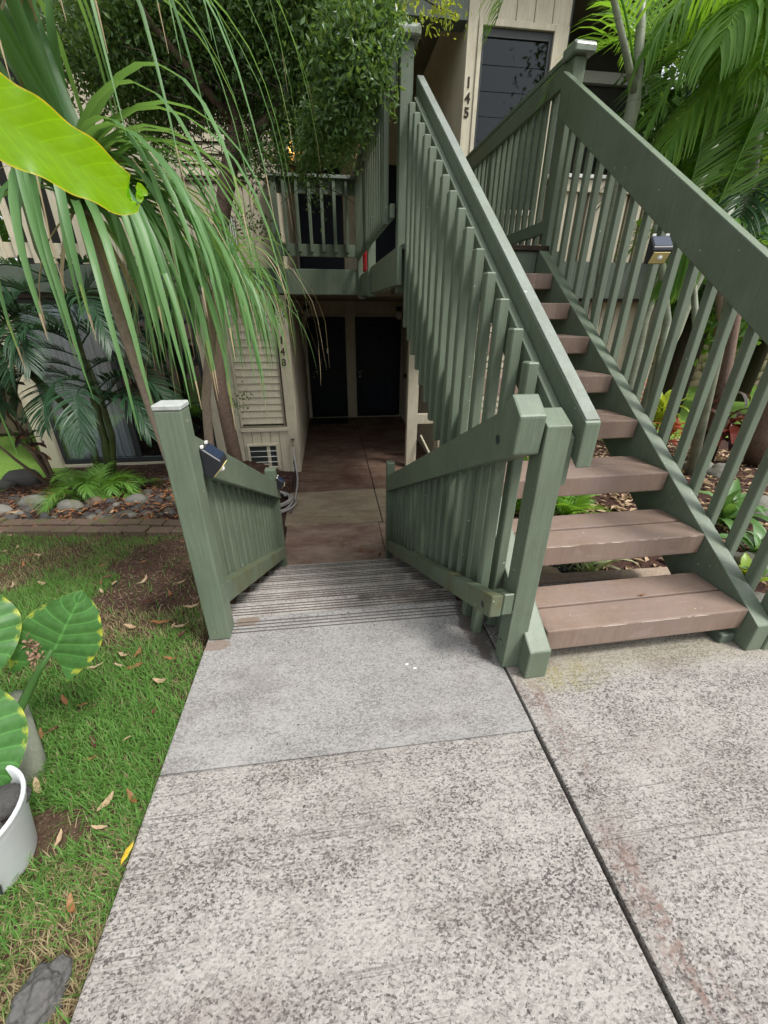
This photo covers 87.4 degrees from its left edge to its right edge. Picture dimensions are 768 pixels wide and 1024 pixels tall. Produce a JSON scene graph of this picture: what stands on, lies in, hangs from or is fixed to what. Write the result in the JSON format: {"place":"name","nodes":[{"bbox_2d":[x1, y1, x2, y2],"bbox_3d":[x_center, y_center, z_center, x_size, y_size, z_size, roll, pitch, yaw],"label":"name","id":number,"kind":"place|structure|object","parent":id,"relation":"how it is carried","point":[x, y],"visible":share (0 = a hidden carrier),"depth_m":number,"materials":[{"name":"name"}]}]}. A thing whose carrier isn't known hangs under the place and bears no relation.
{"place":"outdoors","nodes":[
{"label":"outdoors","id":0,"kind":"place"},
{"bbox_2d":[363,251,366,271],"bbox_3d":[-0.212,-3.296,5.083,0.117,0.450,0.114,-3,27,-7],"label":"fire extinguisher","id":1,"kind":"object","parent":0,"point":[364,261],"visible":0.08,"depth_m":5.09,"materials":[{"name":"red paint"}]},
{"bbox_2d":[0,335,767,1023],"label":"ground","id":2,"kind":"structure","parent":0,"point":[46,819],"depth_m":2.34,"materials":[{"name":"soil"}]},
{"bbox_2d":[0,765,37,895],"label":"plant pot","id":3,"kind":"object","parent":2,"relation":"on","point":[18,838],"visible":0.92,"depth_m":1.02,"materials":[{"name":"white ceramic"}]},
{"bbox_2d":[0,782,31,821],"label":"rock","id":4,"kind":"object","parent":3,"relation":"on","point":[9,795],"visible":0.77,"depth_m":1.03,"materials":[{"name":"grey stone"}]},
{"bbox_2d":[0,590,102,785],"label":"elephant ear plant","id":5,"kind":"object","parent":3,"relation":"in","point":[66,631],"visible":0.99,"depth_m":1.17,"materials":[{"name":"green plant"}]},
{"bbox_2d":[0,72,147,214],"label":"giant lily","id":6,"kind":"object","parent":3,"relation":"in","point":[40,137],"visible":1,"depth_m":0.53,"materials":[{"name":"green plant"}]},
{"bbox_2d":[0,211,43,338],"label":"leafy tree","id":7,"kind":"object","parent":2,"relation":"on","point":[4,235],"visible":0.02,"depth_m":7.42,"materials":[{"name":"green plant"}]},
{"bbox_2d":[9,690,48,784],"bbox_3d":[-1.165,0.727,1.286,0.087,0.283,0.217,-18,32,-33],"label":"plant pot","id":8,"kind":"object","parent":2,"relation":"on","point":[33,756],"visible":0.43,"depth_m":1.28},
{"bbox_2d":[0,365,60,492],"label":"bare stemmed shrub","id":9,"kind":"object","parent":2,"relation":"on","point":[42,459],"visible":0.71,"depth_m":4.42,"materials":[{"name":"green plant"}]},
{"bbox_2d":[0,353,66,433],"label":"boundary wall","id":10,"kind":"structure","parent":2,"relation":"on","point":[9,422],"depth_m":7.43,"materials":[{"name":"paint"}]},
{"bbox_2d":[5,953,72,1023],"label":"lava rock","id":11,"kind":"object","parent":2,"relation":"on","point":[38,996],"visible":1,"depth_m":0.83,"materials":[{"name":"grey stone"}]},
{"bbox_2d":[54,828,62,848],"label":"fallen leaf","id":12,"kind":"object","parent":2,"relation":"on","point":[59,837],"visible":1,"depth_m":1.11,"materials":[{"name":"beige plant"}]},
{"bbox_2d":[1,477,175,519],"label":"planting bed","id":13,"kind":"object","parent":2,"relation":"on","point":[86,515],"visible":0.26,"depth_m":4.04,"materials":[{"name":"grey stone"}]},
{"bbox_2d":[0,504,13,515],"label":"rock","id":14,"kind":"object","parent":13,"relation":"on","point":[5,508],"visible":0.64,"depth_m":3.98,"materials":[{"name":"grey stone"}]},
{"bbox_2d":[0,479,17,489],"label":"rock","id":15,"kind":"object","parent":13,"relation":"on","point":[5,484],"visible":0.74,"depth_m":4.92,"materials":[{"name":"grey stone"}]},
{"bbox_2d":[2,468,42,486],"bbox_3d":[-4.691,-0.405,5.229,0.475,0.303,0.343,-3,27,-7],"label":"boulder","id":16,"kind":"object","parent":13,"relation":"on","point":[24,477],"visible":0.52,"depth_m":5.12,"materials":[{"name":"grey stone"}]},
{"bbox_2d":[17,494,48,506],"bbox_3d":[-3.687,-0.100,4.236,0.288,0.178,0.187,-3,27,-7],"label":"rock","id":17,"kind":"object","parent":13,"relation":"on","point":[26,501],"visible":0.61,"depth_m":4.17,"materials":[{"name":"grey stone"}]},
{"bbox_2d":[56,499,83,509],"bbox_3d":[-3.198,-0.048,4.089,0.255,0.154,0.152,-3,27,-7],"label":"rock","id":18,"kind":"object","parent":13,"relation":"on","point":[68,504],"visible":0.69,"depth_m":4.04,"materials":[{"name":"grey stone"}]},
{"bbox_2d":[84,496,103,505],"bbox_3d":[-3.052,-0.108,4.239,0.186,0.117,0.115,-3,27,-7],"label":"rock","id":19,"kind":"object","parent":13,"relation":"on","point":[91,500],"visible":0.77,"depth_m":4.20,"materials":[{"name":"stone"}]},
{"bbox_2d":[124,493,149,504],"bbox_3d":[-2.625,-0.120,4.274,0.244,0.147,0.167,-3,27,-7],"label":"rock","id":20,"kind":"object","parent":13,"relation":"on","point":[138,498],"visible":0.66,"depth_m":4.22,"materials":[{"name":"grey stone"}]},
{"bbox_2d":[0,517,182,535],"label":"brick edging","id":21,"kind":"object","parent":2,"relation":"on","point":[136,527],"visible":0.63,"depth_m":3.65,"materials":[{"name":"brick"}]},
{"bbox_2d":[0,187,184,485],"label":"areca palm","id":22,"kind":"object","parent":2,"relation":"on","point":[11,358],"visible":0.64,"depth_m":3.90,"materials":[{"name":"plant"}]},
{"bbox_2d":[31,460,163,513],"bbox_3d":[-3.269,-0.212,4.457,1.304,0.551,1.157,-3,27,-7],"label":"young palm","id":23,"kind":"object","parent":2,"relation":"on","point":[92,481],"visible":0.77,"depth_m":4.39,"materials":[{"name":"green plant"}]},
{"bbox_2d":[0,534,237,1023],"bbox_3d":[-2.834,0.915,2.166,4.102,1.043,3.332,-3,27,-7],"label":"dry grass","id":24,"kind":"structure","parent":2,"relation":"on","point":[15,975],"depth_m":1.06,"materials":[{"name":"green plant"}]},
{"bbox_2d":[124,624,135,627],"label":"fallen leaf","id":25,"kind":"object","parent":24,"relation":"on","point":[130,626],"visible":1,"depth_m":1.95,"materials":[{"name":"beige plant"}]},
{"bbox_2d":[0,532,270,1023],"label":"grass","id":26,"kind":"structure","parent":2,"relation":"on","point":[63,745],"depth_m":1.39,"materials":[{"name":"green plant"}]},
{"bbox_2d":[33,777,40,792],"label":"fallen leaf","id":27,"kind":"object","parent":26,"relation":"on","point":[36,780],"visible":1,"depth_m":1.24,"materials":[{"name":"beige plant"}]},
{"bbox_2d":[38,727,42,739],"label":"fallen leaf","id":28,"kind":"object","parent":26,"relation":"on","point":[40,732],"visible":0.47,"depth_m":1.39,"materials":[{"name":"brown plant"}]},
{"bbox_2d":[43,725,58,734],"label":"fallen leaf","id":29,"kind":"object","parent":26,"relation":"on","point":[51,729],"visible":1,"depth_m":1.40,"materials":[{"name":"brown plant"}]},
{"bbox_2d":[61,694,67,704],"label":"fallen leaf","id":30,"kind":"object","parent":26,"relation":"on","point":[64,699],"visible":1,"depth_m":1.52,"materials":[{"name":"brown plant"}]},
{"bbox_2d":[66,892,74,912],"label":"fallen leaf","id":31,"kind":"object","parent":26,"relation":"on","point":[71,909],"visible":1,"depth_m":0.99,"materials":[{"name":"brown plant"}]},
{"bbox_2d":[90,736,95,746],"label":"fallen leaf","id":32,"kind":"object","parent":26,"relation":"on","point":[92,744],"visible":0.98,"depth_m":1.36,"materials":[{"name":"brown plant"}]},
{"bbox_2d":[91,825,106,828],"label":"fallen leaf","id":33,"kind":"object","parent":26,"relation":"on","point":[98,826],"visible":1,"depth_m":1.14,"materials":[{"name":"beige plant"}]},
{"bbox_2d":[97,791,113,810],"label":"fallen leaf","id":34,"kind":"object","parent":26,"relation":"on","point":[107,801],"visible":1,"depth_m":1.19,"materials":[{"name":"beige plant"}]},
{"bbox_2d":[121,842,132,864],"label":"fallen leaf","id":35,"kind":"object","parent":26,"relation":"on","point":[125,854],"visible":1,"depth_m":1.07,"materials":[{"name":"yellow plant"}]},
{"bbox_2d":[126,788,137,802],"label":"fallen leaf","id":36,"kind":"object","parent":26,"relation":"on","point":[130,794],"visible":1,"depth_m":1.21,"materials":[{"name":"brown plant"}]},
{"bbox_2d":[126,662,142,668],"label":"fallen leaf","id":37,"kind":"object","parent":26,"relation":"on","point":[139,664],"visible":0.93,"depth_m":1.67,"materials":[{"name":"brown plant"}]},
{"bbox_2d":[153,678,166,682],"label":"fallen leaf","id":38,"kind":"object","parent":26,"relation":"on","point":[157,680],"visible":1,"depth_m":1.59,"materials":[{"name":"beige plant"}]},
{"bbox_2d":[0,0,292,467],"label":"strap leaf plant","id":39,"kind":"object","parent":2,"relation":"on","point":[31,50],"visible":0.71,"depth_m":1.49,"materials":[{"name":"green plant"}]},
{"bbox_2d":[0,461,292,528],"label":"mulch chips","id":40,"kind":"object","parent":2,"relation":"on","point":[117,499],"visible":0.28,"depth_m":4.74,"materials":[{"name":"brown wood"}]},
{"bbox_2d":[149,619,170,623],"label":"fallen leaf","id":41,"kind":"object","parent":2,"relation":"on","point":[159,622],"visible":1,"depth_m":1.98,"materials":[{"name":"brown plant"}]},
{"bbox_2d":[93,538,242,612],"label":"soil crumbs","id":42,"kind":"object","parent":2,"relation":"on","point":[138,597],"visible":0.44,"depth_m":2.57,"materials":[{"name":"brown soil"}]},
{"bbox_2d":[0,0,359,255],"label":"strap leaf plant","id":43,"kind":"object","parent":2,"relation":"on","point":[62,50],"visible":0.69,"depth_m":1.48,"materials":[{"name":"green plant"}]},
{"bbox_2d":[126,232,329,445],"bbox_3d":[-1.025,-0.719,2.945,1.278,2.187,1.205,-3,27,-7],"label":"strap leaf plant","id":44,"kind":"object","parent":2,"relation":"on","point":[206,408],"visible":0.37,"depth_m":2.40,"materials":[{"name":"green plant"}]},
{"bbox_2d":[0,0,471,462],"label":"leaf tree","id":45,"kind":"object","parent":2,"relation":"on","point":[342,64],"visible":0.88,"depth_m":2.88,"materials":[{"name":"green plant"}]},
{"bbox_2d":[230,558,456,618],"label":"concrete steps","id":46,"kind":"structure","parent":2,"relation":"on","point":[314,587],"depth_m":2.59,"materials":[{"name":"grey concrete"}]},
{"bbox_2d":[151,400,287,639],"bbox_3d":[-0.854,0.079,2.635,0.108,1.950,2.002,-3,27,-7],"label":"stair railing","id":47,"kind":"object","parent":46,"relation":"on","point":[230,518],"visible":0.93,"depth_m":1.77,"materials":[{"name":"green paint"}]},
{"bbox_2d":[199,441,226,477],"bbox_3d":[-0.659,-0.207,1.562,0.072,0.125,0.092,-3,27,-7],"label":"solar lamp","id":48,"kind":"object","parent":47,"relation":"attached to","point":[213,458],"visible":1,"depth_m":1.53,"materials":[{"name":"black plastic"}]},
{"bbox_2d":[276,475,284,488],"bbox_3d":[-0.888,-0.260,3.465,0.061,0.106,0.078,-3,27,-7],"label":"solar lamp","id":49,"kind":"object","parent":47,"relation":"attached to","point":[280,482],"visible":1,"depth_m":3.44,"materials":[{"name":"black plastic"}]},
{"bbox_2d":[385,394,546,632],"bbox_3d":[0.248,0.063,2.627,0.093,2.018,2.331,-4,27,-8],"label":"stair railing","id":50,"kind":"object","parent":46,"relation":"on","point":[443,502],"visible":0.97,"depth_m":1.81,"materials":[{"name":"green paint"}]},
{"bbox_2d":[285,416,426,564],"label":"walkway","id":51,"kind":"structure","parent":2,"relation":"on","point":[341,497],"depth_m":5.89,"materials":[{"name":"brown stained concrete"}]},
{"bbox_2d":[280,447,297,512],"bbox_3d":[-1.579,-0.473,5.687,0.703,0.449,1.519,-3,27,-7],"label":"garden hose","id":52,"kind":"object","parent":51,"relation":"on","point":[289,500],"visible":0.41,"depth_m":5.45,"materials":[{"name":"grey rubber"}]},
{"bbox_2d":[0,0,711,471],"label":"apartment building","id":53,"kind":"structure","parent":2,"relation":"on","point":[366,366],"depth_m":5.92,"materials":[{"name":"beige wood"}]},
{"bbox_2d":[5,298,216,464],"bbox_3d":[-3.724,-1.795,5.776,2.270,2.240,0.060,-3,27,-7],"label":"window","id":54,"kind":"structure","parent":53,"relation":"in","point":[139,458],"depth_m":5.94,"materials":[{"name":"beige wood"}]},
{"bbox_2d":[247,443,279,467],"bbox_3d":[-1.904,-0.885,6.381,0.465,0.400,0.056,-3,27,-7],"label":"window unit","id":55,"kind":"structure","parent":53,"relation":"in","point":[267,454],"depth_m":6.36,"materials":[{"name":"beige paint"}]},
{"bbox_2d":[265,172,357,294],"bbox_3d":[-0.863,-3.507,5.150,1.120,1.272,0.130,-3,27,-7],"label":"balcony railing","id":56,"kind":"object","parent":53,"relation":"attached to","point":[330,282],"visible":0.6,"depth_m":5.16,"materials":[{"name":"green paint"}]},
{"bbox_2d":[293,160,343,269],"bbox_3d":[-1.295,-5.791,8.188,0.920,2.090,0.038,-3,27,-7],"label":"door","id":57,"kind":"structure","parent":53,"relation":"in","point":[305,262],"depth_m":8.16,"materials":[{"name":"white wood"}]},
{"bbox_2d":[306,317,347,416],"bbox_3d":[-1.303,-3.321,9.377,0.860,2.212,0.123,-3,27,-7],"label":"door","id":58,"kind":"structure","parent":53,"relation":"in","point":[329,396],"depth_m":9.36,"materials":[{"name":"black paint"}]},
{"bbox_2d":[355,317,400,415],"bbox_3d":[-0.133,-3.382,9.513,1.040,2.212,0.123,-3,27,-7],"label":"door","id":59,"kind":"structure","parent":53,"relation":"in","point":[378,339],"depth_m":9.49,"materials":[{"name":"black paint"}]},
{"bbox_2d":[376,165,396,262],"bbox_3d":[-0.105,-5.853,8.326,0.920,2.090,0.038,-3,27,-7],"label":"door","id":60,"kind":"structure","parent":53,"relation":"in","point":[386,242],"depth_m":8.35,"materials":[{"name":"black"}]},
{"bbox_2d":[403,341,407,423],"bbox_3d":[0.537,-2.778,8.382,0.112,2.134,1.200,-3,27,-7],"label":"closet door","id":61,"kind":"structure","parent":53,"relation":"in","point":[405,375],"depth_m":8.82,"materials":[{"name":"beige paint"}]},
{"bbox_2d":[469,17,560,215],"bbox_3d":[1.530,-4.742,4.950,0.955,1.782,0.090,-3,27,-7],"label":"door","id":62,"kind":"structure","parent":53,"relation":"in","point":[515,56],"depth_m":4.72,"materials":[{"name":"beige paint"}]},
{"bbox_2d":[515,456,573,514],"bbox_3d":[0.941,-0.210,3.130,1.033,0.568,1.100,-3,27,-7],"label":"young palm","id":63,"kind":"object","parent":2,"relation":"on","point":[558,498],"visible":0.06,"depth_m":3.04,"materials":[{"name":"green plant"}]},
{"bbox_2d":[541,566,560,573],"bbox_3d":[0.904,0.404,2.366,0.337,0.155,0.224,-3,27,-7],"label":"rock","id":64,"kind":"object","parent":2,"relation":"on","point":[548,570],"visible":0.13,"depth_m":2.33,"materials":[{"name":"beige stone"}]},
{"bbox_2d":[547,564,576,572],"bbox_3d":[0.783,0.282,2.591,0.739,0.083,0.664,-3,27,-7],"label":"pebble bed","id":65,"kind":"object","parent":2,"relation":"on","point":[564,568],"visible":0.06,"depth_m":2.42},
{"bbox_2d":[516,494,613,515],"bbox_3d":[1.218,-0.020,3.102,0.907,0.625,1.262,10,28,19],"label":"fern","id":66,"kind":"object","parent":2,"relation":"on","point":[579,502],"visible":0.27,"depth_m":3.02,"materials":[{"name":"green plant"}]},
{"bbox_2d":[558,559,639,574],"bbox_3d":[1.253,0.311,2.447,0.515,0.340,0.633,-3,27,-7],"label":"spider plant","id":67,"kind":"object","parent":2,"relation":"on","point":[589,566],"visible":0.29,"depth_m":2.43,"materials":[{"name":"green plant"}]},
{"bbox_2d":[539,567,670,583],"bbox_3d":[1.048,0.400,2.273,1.240,0.100,0.075,-2,27,-5],"label":"edging timber","id":68,"kind":"object","parent":2,"relation":"on","point":[591,576],"visible":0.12,"depth_m":2.26,"materials":[{"name":"wood"}]},
{"bbox_2d":[474,0,765,410],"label":"areca palm","id":69,"kind":"object","parent":2,"relation":"on","point":[619,14],"visible":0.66,"depth_m":2.56,"materials":[{"name":"green plant"}]},
{"bbox_2d":[515,440,766,582],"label":"mulch chips","id":70,"kind":"object","parent":2,"relation":"on","point":[661,559],"visible":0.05,"depth_m":3.64,"materials":[{"name":"brown wood"}]},
{"bbox_2d":[534,0,767,475],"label":"areca palm","id":71,"kind":"object","parent":2,"relation":"on","point":[701,427],"visible":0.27,"depth_m":2.87,"materials":[{"name":"green plant"}]},
{"bbox_2d":[653,416,684,446],"bbox_3d":[3.781,-1.010,5.316,0.436,0.528,0.460,-18,32,-32],"label":"croton plant","id":72,"kind":"object","parent":2,"relation":"on","point":[676,425],"visible":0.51,"depth_m":5.27,"materials":[{"name":"red plant"}]},
{"bbox_2d":[652,390,693,430],"bbox_3d":[3.860,-1.268,5.540,0.700,0.839,0.663,-22,34,-38],"label":"ti plant","id":73,"kind":"object","parent":2,"relation":"on","point":[662,405],"visible":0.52,"depth_m":5.42,"materials":[{"name":"green plant"}]},
{"bbox_2d":[596,30,767,421],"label":"leafy tree","id":74,"kind":"object","parent":2,"relation":"on","point":[670,107],"visible":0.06,"depth_m":5.62,"materials":[{"name":"green plant"}]},
{"bbox_2d":[627,0,767,433],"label":"areca palm","id":75,"kind":"object","parent":2,"relation":"on","point":[717,101],"visible":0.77,"depth_m":2.58,"materials":[{"name":"green plant"}]},
{"bbox_2d":[682,461,713,470],"bbox_3d":[3.501,-0.479,4.478,0.322,0.238,0.345,-9,16,-30],"label":"rock","id":76,"kind":"object","parent":2,"relation":"on","point":[685,463],"visible":0.13,"depth_m":4.48,"materials":[{"name":"grey stone"}]},
{"bbox_2d":[646,327,767,386],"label":"stone wall","id":77,"kind":"structure","parent":2,"relation":"on","point":[699,369],"depth_m":11.11,"materials":[{"name":"stone"}]},
{"bbox_2d":[653,59,767,401],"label":"leafy tree","id":78,"kind":"object","parent":2,"relation":"on","point":[758,357],"visible":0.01,"depth_m":9.06,"materials":[{"name":"plant"}]},
{"bbox_2d":[655,58,767,412],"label":"leafy tree","id":79,"kind":"object","parent":2,"relation":"on","point":[706,335],"depth_m":7.69,"materials":[{"name":"plant"}]},
{"bbox_2d":[671,38,759,444],"bbox_3d":[3.686,-3.824,4.360,3.668,6.471,2.635,-3,27,-7],"label":"tree","id":80,"kind":"object","parent":2,"relation":"on","point":[727,363],"visible":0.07,"depth_m":4.81,"materials":[{"name":"brown plant"}]},
{"bbox_2d":[706,463,725,477],"bbox_3d":[3.598,-0.413,4.308,0.261,0.204,0.284,12,40,33],"label":"rock","id":81,"kind":"object","parent":2,"relation":"on","point":[715,470],"visible":0.33,"depth_m":4.26,"materials":[{"name":"grey stone"}]},
{"bbox_2d":[704,408,747,460],"bbox_3d":[4.089,-0.939,4.853,0.550,0.680,0.528,3,27,6],"label":"ti plant","id":82,"kind":"object","parent":2,"relation":"on","point":[730,431],"visible":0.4,"depth_m":4.78,"materials":[{"name":"red plant"}]},
{"bbox_2d":[712,383,750,424],"bbox_3d":[4.378,-1.191,5.173,0.540,0.948,0.508,-14,30,-26],"label":"ti plant","id":83,"kind":"object","parent":2,"relation":"on","point":[743,395],"visible":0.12,"depth_m":5.00,"materials":[{"name":"red plant"}]},
{"bbox_2d":[699,478,767,531],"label":"broad leaf plant","id":84,"kind":"object","parent":2,"relation":"on","point":[731,506],"visible":0.56,"depth_m":2.97,"materials":[{"name":"green plant"}]},
{"bbox_2d":[711,183,767,345],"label":"areca palm","id":85,"kind":"object","parent":2,"relation":"on","point":[719,297],"visible":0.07,"depth_m":5.97,"materials":[{"name":"green plant"}]},
{"bbox_2d":[719,523,765,552],"bbox_3d":[2.403,0.238,2.615,0.481,0.263,0.403,-13,29,-24],"label":"broad leaf plant","id":86,"kind":"object","parent":2,"relation":"on","point":[751,542],"visible":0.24,"depth_m":2.61,"materials":[{"name":"green plant"}]},
{"bbox_2d":[733,552,767,576],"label":"rock","id":87,"kind":"object","parent":2,"relation":"on","point":[737,557],"visible":0.2,"depth_m":2.48,"materials":[{"name":"grey stone"}]},
{"bbox_2d":[739,553,767,585],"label":"broad leaf plant","id":88,"kind":"object","parent":2,"relation":"on","point":[746,560],"visible":0.43,"depth_m":2.41,"materials":[{"name":"green plant"}]},
{"bbox_2d":[743,401,767,467],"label":"tree","id":89,"kind":"object","parent":2,"relation":"on","point":[756,450],"visible":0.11,"depth_m":4.51,"materials":[{"name":"brown plant"}]},
{"bbox_2d":[754,592,764,602],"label":"rock","id":90,"kind":"object","parent":2,"relation":"on","point":[759,595],"visible":0.04,"depth_m":2.17,"materials":[{"name":"grey stone"}]},
{"bbox_2d":[752,495,767,523],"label":"rock","id":91,"kind":"object","parent":2,"relation":"on","point":[763,501],"visible":0.13,"depth_m":3.13,"materials":[{"name":"grey stone"}]},
{"bbox_2d":[70,580,767,1023],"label":"path","id":92,"kind":"structure","parent":0,"point":[350,816],"depth_m":1.11,"materials":[{"name":"concrete"}]},
{"bbox_2d":[352,21,767,678],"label":"wooden staircase","id":93,"kind":"structure","parent":92,"relation":"on","point":[452,257],"depth_m":2.00,"materials":[{"name":"brown paint"}]},
{"bbox_2d":[644,234,672,263],"bbox_3d":[1.270,-1.212,1.848,0.087,0.119,0.068,3,27,6],"label":"solar lamp","id":94,"kind":"object","parent":93,"relation":"attached to","point":[659,249],"visible":1,"depth_m":1.84,"materials":[{"name":"black plastic"}]},
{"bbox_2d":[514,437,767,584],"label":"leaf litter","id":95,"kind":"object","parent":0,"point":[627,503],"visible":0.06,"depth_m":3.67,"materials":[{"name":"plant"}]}
]}

